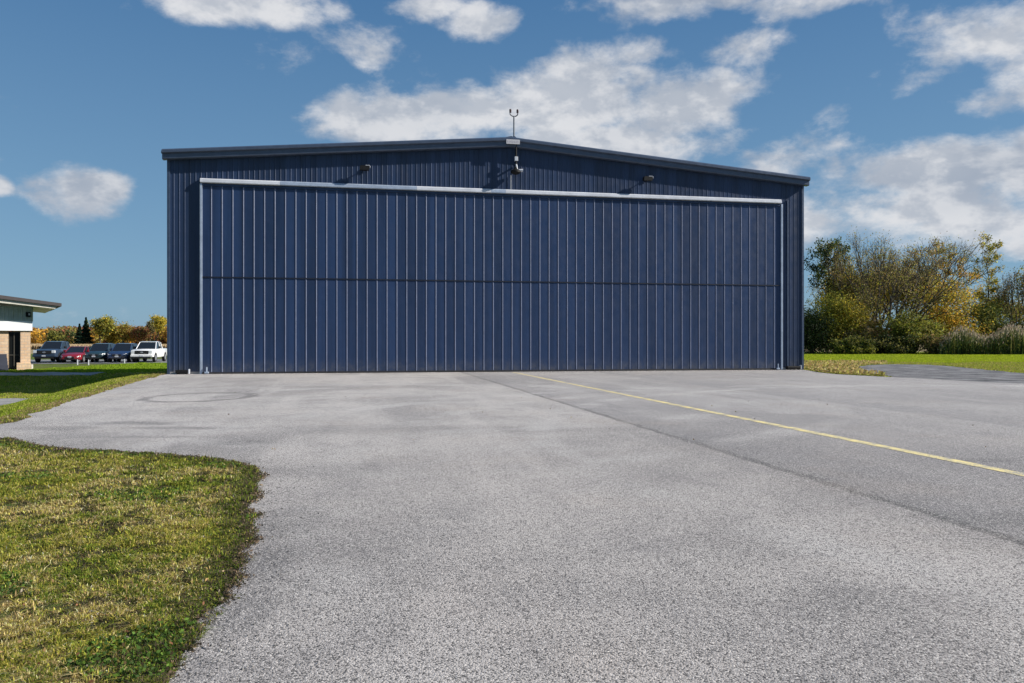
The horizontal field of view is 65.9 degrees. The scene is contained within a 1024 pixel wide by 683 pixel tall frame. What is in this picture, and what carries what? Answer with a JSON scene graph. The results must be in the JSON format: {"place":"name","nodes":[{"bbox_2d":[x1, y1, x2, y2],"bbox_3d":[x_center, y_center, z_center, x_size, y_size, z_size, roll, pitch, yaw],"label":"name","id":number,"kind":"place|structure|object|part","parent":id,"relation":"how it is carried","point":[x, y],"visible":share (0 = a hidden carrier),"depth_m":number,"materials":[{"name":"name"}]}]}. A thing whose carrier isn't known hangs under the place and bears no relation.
{"place":"outdoors","nodes":[
{"label":"outdoors","id":0,"kind":"place"},
{"bbox_2d":[0,398,27,405],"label":"path","id":1,"kind":"structure","parent":0,"point":[4,401],"depth_m":35.55,"materials":[{"name":"concrete"}]},
{"bbox_2d":[0,372,103,375],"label":"pavement","id":2,"kind":"structure","parent":0,"point":[46,373],"depth_m":51.63,"materials":[{"name":"concrete"}]},
{"bbox_2d":[0,362,166,423],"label":"verge grass","id":3,"kind":"structure","parent":0,"point":[47,395],"depth_m":43.68,"materials":[{"name":"green plant"}]},
{"bbox_2d":[0,415,262,682],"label":"lawn grass","id":4,"kind":"structure","parent":0,"point":[100,568],"depth_m":6.20,"materials":[{"name":"green plant"}]},
{"bbox_2d":[0,440,251,682],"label":"fallen leaves","id":5,"kind":"object","parent":4,"relation":"on","point":[91,680],"visible":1,"depth_m":5.04,"materials":[{"name":"brown plant"}]},
{"bbox_2d":[0,343,988,682],"bbox_3d":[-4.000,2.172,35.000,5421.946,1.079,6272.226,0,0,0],"label":"ground","id":6,"kind":"structure","parent":0,"point":[96,509],"depth_m":6.97,"materials":[{"name":"green plant"}]},
{"bbox_2d":[0,295,61,370],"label":"office building","id":7,"kind":"structure","parent":6,"relation":"on","point":[16,317],"depth_m":55.54,"materials":[{"name":"beige brick"}]},
{"bbox_2d":[8,332,19,367],"bbox_3d":[-35.090,0.601,55.694,0.714,2.578,0.120,0,0,-34],"label":"entrance door","id":8,"kind":"structure","parent":7,"relation":"in","point":[13,337],"depth_m":55.65,"materials":[{"name":"black glass"}]},
{"bbox_2d":[42,328,69,341],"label":"tree","id":9,"kind":"object","parent":6,"relation":"on","point":[54,335],"visible":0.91,"depth_m":263.88,"materials":[{"name":"green plant"}]},
{"bbox_2d":[72,323,81,343],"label":"spruce tree","id":10,"kind":"object","parent":6,"relation":"on","point":[79,331],"visible":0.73,"depth_m":269.28,"materials":[{"name":"green plant"}]},
{"bbox_2d":[78,317,94,343],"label":"spruce tree","id":11,"kind":"object","parent":6,"relation":"on","point":[86,338],"visible":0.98,"depth_m":264.32,"materials":[{"name":"green plant"}]},
{"bbox_2d":[30,359,166,363],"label":"parking lot","id":12,"kind":"structure","parent":6,"relation":"on","point":[79,362],"depth_m":74.10,"materials":[{"name":"grey asphalt"}]},
{"bbox_2d":[32,341,71,361],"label":"car","id":13,"kind":"object","parent":12,"relation":"on","point":[52,350],"visible":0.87,"depth_m":73.57,"materials":[{"name":"blue paint"}]},
{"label":"window","id":14,"kind":"part","parent":13,"relation":"part of","materials":[{"name":"glass"}]},
{"bbox_2d":[61,346,94,362],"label":"parked car","id":15,"kind":"object","parent":12,"relation":"on","point":[73,353],"visible":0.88,"depth_m":73.47,"materials":[{"name":"red paint"}]},
{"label":"window","id":16,"kind":"part","parent":15,"relation":"part of","materials":[{"name":"glass"}]},
{"bbox_2d":[85,343,116,361],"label":"parked car","id":17,"kind":"object","parent":12,"relation":"on","point":[97,351],"visible":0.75,"depth_m":74.95,"materials":[{"name":"blue paint"}]},
{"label":"window","id":18,"kind":"part","parent":17,"relation":"part of","materials":[{"name":"glass"}]},
{"bbox_2d":[107,343,139,361],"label":"parked car","id":19,"kind":"object","parent":12,"relation":"on","point":[119,351],"visible":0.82,"depth_m":74.37,"materials":[{"name":"blue paint"}]},
{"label":"window","id":20,"kind":"part","parent":19,"relation":"part of","materials":[{"name":"glass"}]},
{"bbox_2d":[130,341,166,361],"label":"pickup truck","id":21,"kind":"object","parent":12,"relation":"on","point":[146,350],"visible":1,"depth_m":75.05,"materials":[{"name":"white paint"}]},
{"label":"window","id":22,"kind":"part","parent":21,"relation":"part of","materials":[{"name":"glass"}]},
{"bbox_2d":[30,344,166,349],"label":"dry crop","id":23,"kind":"object","parent":6,"relation":"on","point":[34,346],"visible":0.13,"depth_m":195.62,"materials":[{"name":"beige plant"}]},
{"bbox_2d":[87,314,119,342],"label":"tree","id":24,"kind":"object","parent":6,"relation":"on","point":[102,326],"visible":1,"depth_m":261.79,"materials":[{"name":"yellow plant"}]},
{"bbox_2d":[98,331,120,343],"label":"tree","id":25,"kind":"object","parent":6,"relation":"on","point":[109,339],"visible":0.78,"depth_m":266.76,"materials":[{"name":"green plant"}]},
{"bbox_2d":[110,320,134,342],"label":"tree","id":26,"kind":"object","parent":6,"relation":"on","point":[121,331],"visible":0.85,"depth_m":263.95,"materials":[{"name":"yellow plant"}]},
{"bbox_2d":[0,440,252,680],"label":"clover","id":27,"kind":"object","parent":6,"relation":"on","point":[140,638],"visible":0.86,"depth_m":4.26,"materials":[{"name":"green plant"}]},
{"bbox_2d":[125,325,155,341],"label":"tree","id":28,"kind":"object","parent":6,"relation":"on","point":[138,333],"visible":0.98,"depth_m":263.35,"materials":[{"name":"orange plant"}]},
{"bbox_2d":[146,320,156,340],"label":"tree","id":29,"kind":"object","parent":6,"relation":"on","point":[150,326],"visible":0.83,"depth_m":266.48,"materials":[{"name":"green plant"}]},
{"bbox_2d":[149,314,166,340],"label":"tree","id":30,"kind":"object","parent":6,"relation":"on","point":[159,322],"visible":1,"depth_m":260.60,"materials":[{"name":"yellow plant"}]},
{"bbox_2d":[150,326,166,343],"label":"tree","id":31,"kind":"object","parent":6,"relation":"on","point":[164,334],"visible":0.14,"depth_m":262.78,"materials":[{"name":"orange plant"}]},
{"bbox_2d":[30,325,889,343],"bbox_3d":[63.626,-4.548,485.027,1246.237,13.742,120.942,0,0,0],"label":"distant woods","id":32,"kind":"object","parent":6,"relation":"on","point":[36,336],"visible":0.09,"depth_m":446.78,"materials":[{"name":"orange plant"}]},
{"bbox_2d":[161,136,810,373],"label":"hangar","id":33,"kind":"structure","parent":6,"relation":"on","point":[459,255],"depth_m":42.69,"materials":[{"name":"blue metal"}]},
{"bbox_2d":[360,165,369,170],"bbox_3d":[-7.699,-9.071,41.357,0.550,0.265,0.505,0,0,-11],"label":"wall lamp","id":34,"kind":"object","parent":33,"relation":"attached to","point":[364,167],"visible":1,"depth_m":41.11,"materials":[{"name":"black plastic"}]},
{"bbox_2d":[202,183,780,373],"bbox_3d":[-0.027,-3.191,43.003,31.980,9.638,0.269,0,0,-11],"label":"folding door","id":35,"kind":"structure","parent":33,"relation":"in","point":[303,319],"depth_m":42.74,"materials":[{"name":"blue metal"}]},
{"bbox_2d":[506,139,519,143],"bbox_3d":[0.055,-10.784,42.650,0.740,0.250,0.020,0,0,-11],"label":"sign board","id":36,"kind":"object","parent":33,"relation":"attached to","point":[510,141],"visible":1,"depth_m":42.64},
{"bbox_2d":[509,109,518,136],"bbox_3d":[0.107,-11.930,43.469,0.560,1.728,0.280,0,0,-11],"label":"light mast","id":37,"kind":"object","parent":33,"relation":"on","point":[517,111],"visible":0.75,"depth_m":43.44,"materials":[{"name":"grey metal"}]},
{"bbox_2d":[511,144,522,174],"bbox_3d":[0.245,-9.523,42.814,0.656,2.720,0.648,0,0,-11],"label":"hanging lamp","id":38,"kind":"object","parent":33,"relation":"hanging from","point":[515,171],"visible":1,"depth_m":42.74,"materials":[{"name":"grey plastic"}]},
{"bbox_2d":[643,176,652,181],"bbox_3d":[7.587,-9.119,44.301,0.550,0.265,0.505,0,0,-11],"label":"wall lamp","id":39,"kind":"object","parent":33,"relation":"attached to","point":[647,178],"visible":1,"depth_m":44.07,"materials":[{"name":"black plastic"}]},
{"bbox_2d":[0,369,1023,682],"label":"asphalt apron","id":40,"kind":"object","parent":6,"relation":"on","point":[554,531],"visible":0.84,"depth_m":7.20,"materials":[{"name":"grey asphalt"}]},
{"bbox_2d":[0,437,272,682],"bbox_3d":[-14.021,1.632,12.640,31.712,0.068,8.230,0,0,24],"label":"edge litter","id":41,"kind":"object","parent":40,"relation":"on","point":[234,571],"visible":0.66,"depth_m":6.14,"materials":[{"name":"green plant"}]},
{"bbox_2d":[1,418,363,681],"bbox_3d":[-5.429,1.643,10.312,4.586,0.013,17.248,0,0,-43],"label":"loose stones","id":42,"kind":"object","parent":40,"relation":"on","point":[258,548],"visible":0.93,"depth_m":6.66,"materials":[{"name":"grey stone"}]},
{"bbox_2d":[513,372,1023,475],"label":"road marking","id":43,"kind":"object","parent":40,"relation":"on","point":[934,456],"visible":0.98,"depth_m":13.54,"materials":[{"name":"yellow paint"}]},
{"bbox_2d":[804,302,834,353],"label":"bush","id":44,"kind":"object","parent":6,"relation":"on","point":[813,332],"visible":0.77,"depth_m":104.34,"materials":[{"name":"green plant"}]},
{"bbox_2d":[804,236,859,348],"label":"tree","id":45,"kind":"object","parent":6,"relation":"on","point":[814,268],"visible":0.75,"depth_m":116.21,"materials":[{"name":"green plant"}]},
{"bbox_2d":[804,359,887,375],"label":"leaf litter","id":46,"kind":"object","parent":6,"relation":"on","point":[841,366],"visible":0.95,"depth_m":46.79,"materials":[{"name":"beige plant"}]},
{"bbox_2d":[804,285,891,353],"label":"bush","id":47,"kind":"object","parent":6,"relation":"on","point":[839,311],"visible":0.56,"depth_m":106.37,"materials":[{"name":"green plant"}]},
{"bbox_2d":[809,257,887,312],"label":"tree","id":48,"kind":"object","parent":6,"relation":"on","point":[850,290],"visible":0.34,"depth_m":113.85,"materials":[{"name":"green plant"}]},
{"bbox_2d":[826,335,878,353],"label":"bush","id":49,"kind":"object","parent":6,"relation":"on","point":[850,345],"visible":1,"depth_m":101.12,"materials":[{"name":"green plant"}]},
{"bbox_2d":[807,250,903,318],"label":"tree","id":50,"kind":"object","parent":6,"relation":"on","point":[890,290],"visible":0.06,"depth_m":120.46,"materials":[{"name":"green plant"}]},
{"bbox_2d":[838,310,897,353],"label":"bush","id":51,"kind":"object","parent":6,"relation":"on","point":[874,326],"visible":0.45,"depth_m":105.42,"materials":[{"name":"green plant"}]},
{"bbox_2d":[872,333,918,353],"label":"bush","id":52,"kind":"object","parent":6,"relation":"on","point":[887,345],"visible":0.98,"depth_m":102.16,"materials":[{"name":"green plant"}]},
{"bbox_2d":[806,229,1008,336],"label":"tree","id":53,"kind":"object","parent":6,"relation":"on","point":[886,269],"visible":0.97,"depth_m":106.92,"materials":[{"name":"green plant"}]},
{"bbox_2d":[875,306,951,353],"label":"bush","id":54,"kind":"object","parent":6,"relation":"on","point":[904,325],"visible":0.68,"depth_m":103.97,"materials":[{"name":"green plant"}]},
{"bbox_2d":[878,255,952,319],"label":"tree","id":55,"kind":"object","parent":6,"relation":"on","point":[907,301],"visible":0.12,"depth_m":122.77,"materials":[{"name":"green plant"}]},
{"bbox_2d":[887,234,956,314],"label":"tree","id":56,"kind":"object","parent":6,"relation":"on","point":[945,271],"visible":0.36,"depth_m":117.42,"materials":[{"name":"green plant"}]},
{"bbox_2d":[917,331,954,353],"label":"bush","id":57,"kind":"object","parent":6,"relation":"on","point":[931,346],"visible":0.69,"depth_m":101.41,"materials":[{"name":"green plant"}]},
{"bbox_2d":[860,364,1023,382],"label":"gravel","id":58,"kind":"structure","parent":6,"relation":"on","point":[940,372],"depth_m":40.86,"materials":[{"name":"grey gravel"}]},
{"bbox_2d":[909,273,995,352],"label":"bush","id":59,"kind":"object","parent":6,"relation":"on","point":[957,319],"visible":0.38,"depth_m":109.71,"materials":[{"name":"green plant"}]},
{"bbox_2d":[941,250,984,323],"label":"tree","id":60,"kind":"object","parent":6,"relation":"on","point":[971,275],"visible":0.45,"depth_m":116.21,"materials":[{"name":"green plant"}]},
{"bbox_2d":[937,322,1023,354],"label":"reeds","id":61,"kind":"object","parent":6,"relation":"on","point":[1009,340],"visible":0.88,"depth_m":98.50,"materials":[{"name":"green plant"}]},
{"bbox_2d":[968,231,1010,311],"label":"tree","id":62,"kind":"object","parent":6,"relation":"on","point":[992,274],"visible":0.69,"depth_m":113.71,"materials":[{"name":"green plant"}]},
{"bbox_2d":[963,299,1021,338],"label":"bush","id":63,"kind":"object","parent":6,"relation":"on","point":[987,320],"visible":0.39,"depth_m":110.61,"materials":[{"name":"green plant"}]},
{"bbox_2d":[968,286,1023,328],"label":"tree","id":64,"kind":"object","parent":6,"relation":"on","point":[1017,306],"visible":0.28,"depth_m":120.04,"materials":[{"name":"green plant"}]},
{"bbox_2d":[989,268,1023,324],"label":"tree","id":65,"kind":"object","parent":6,"relation":"on","point":[1004,296],"visible":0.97,"depth_m":111.44,"materials":[{"name":"green plant"}]},
{"bbox_2d":[997,319,1023,332],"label":"bush","id":66,"kind":"object","parent":6,"relation":"on","point":[1014,324],"visible":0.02,"depth_m":109.75,"materials":[{"name":"green plant"}]},
{"bbox_2d":[1007,258,1023,294],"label":"tree","id":67,"kind":"object","parent":6,"relation":"on","point":[1018,279],"visible":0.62,"depth_m":112.93,"materials":[{"name":"green plant"}]},
{"bbox_2d":[0,0,1023,329],"label":"sky","id":68,"kind":"structure","parent":0,"point":[905,118],"materials":[{"name":"blue"}]},
{"bbox_2d":[803,353,1023,376],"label":"meadow grass","id":69,"kind":"structure","parent":0,"point":[1013,363],"depth_m":70.57,"materials":[{"name":"green plant"}]}
]}

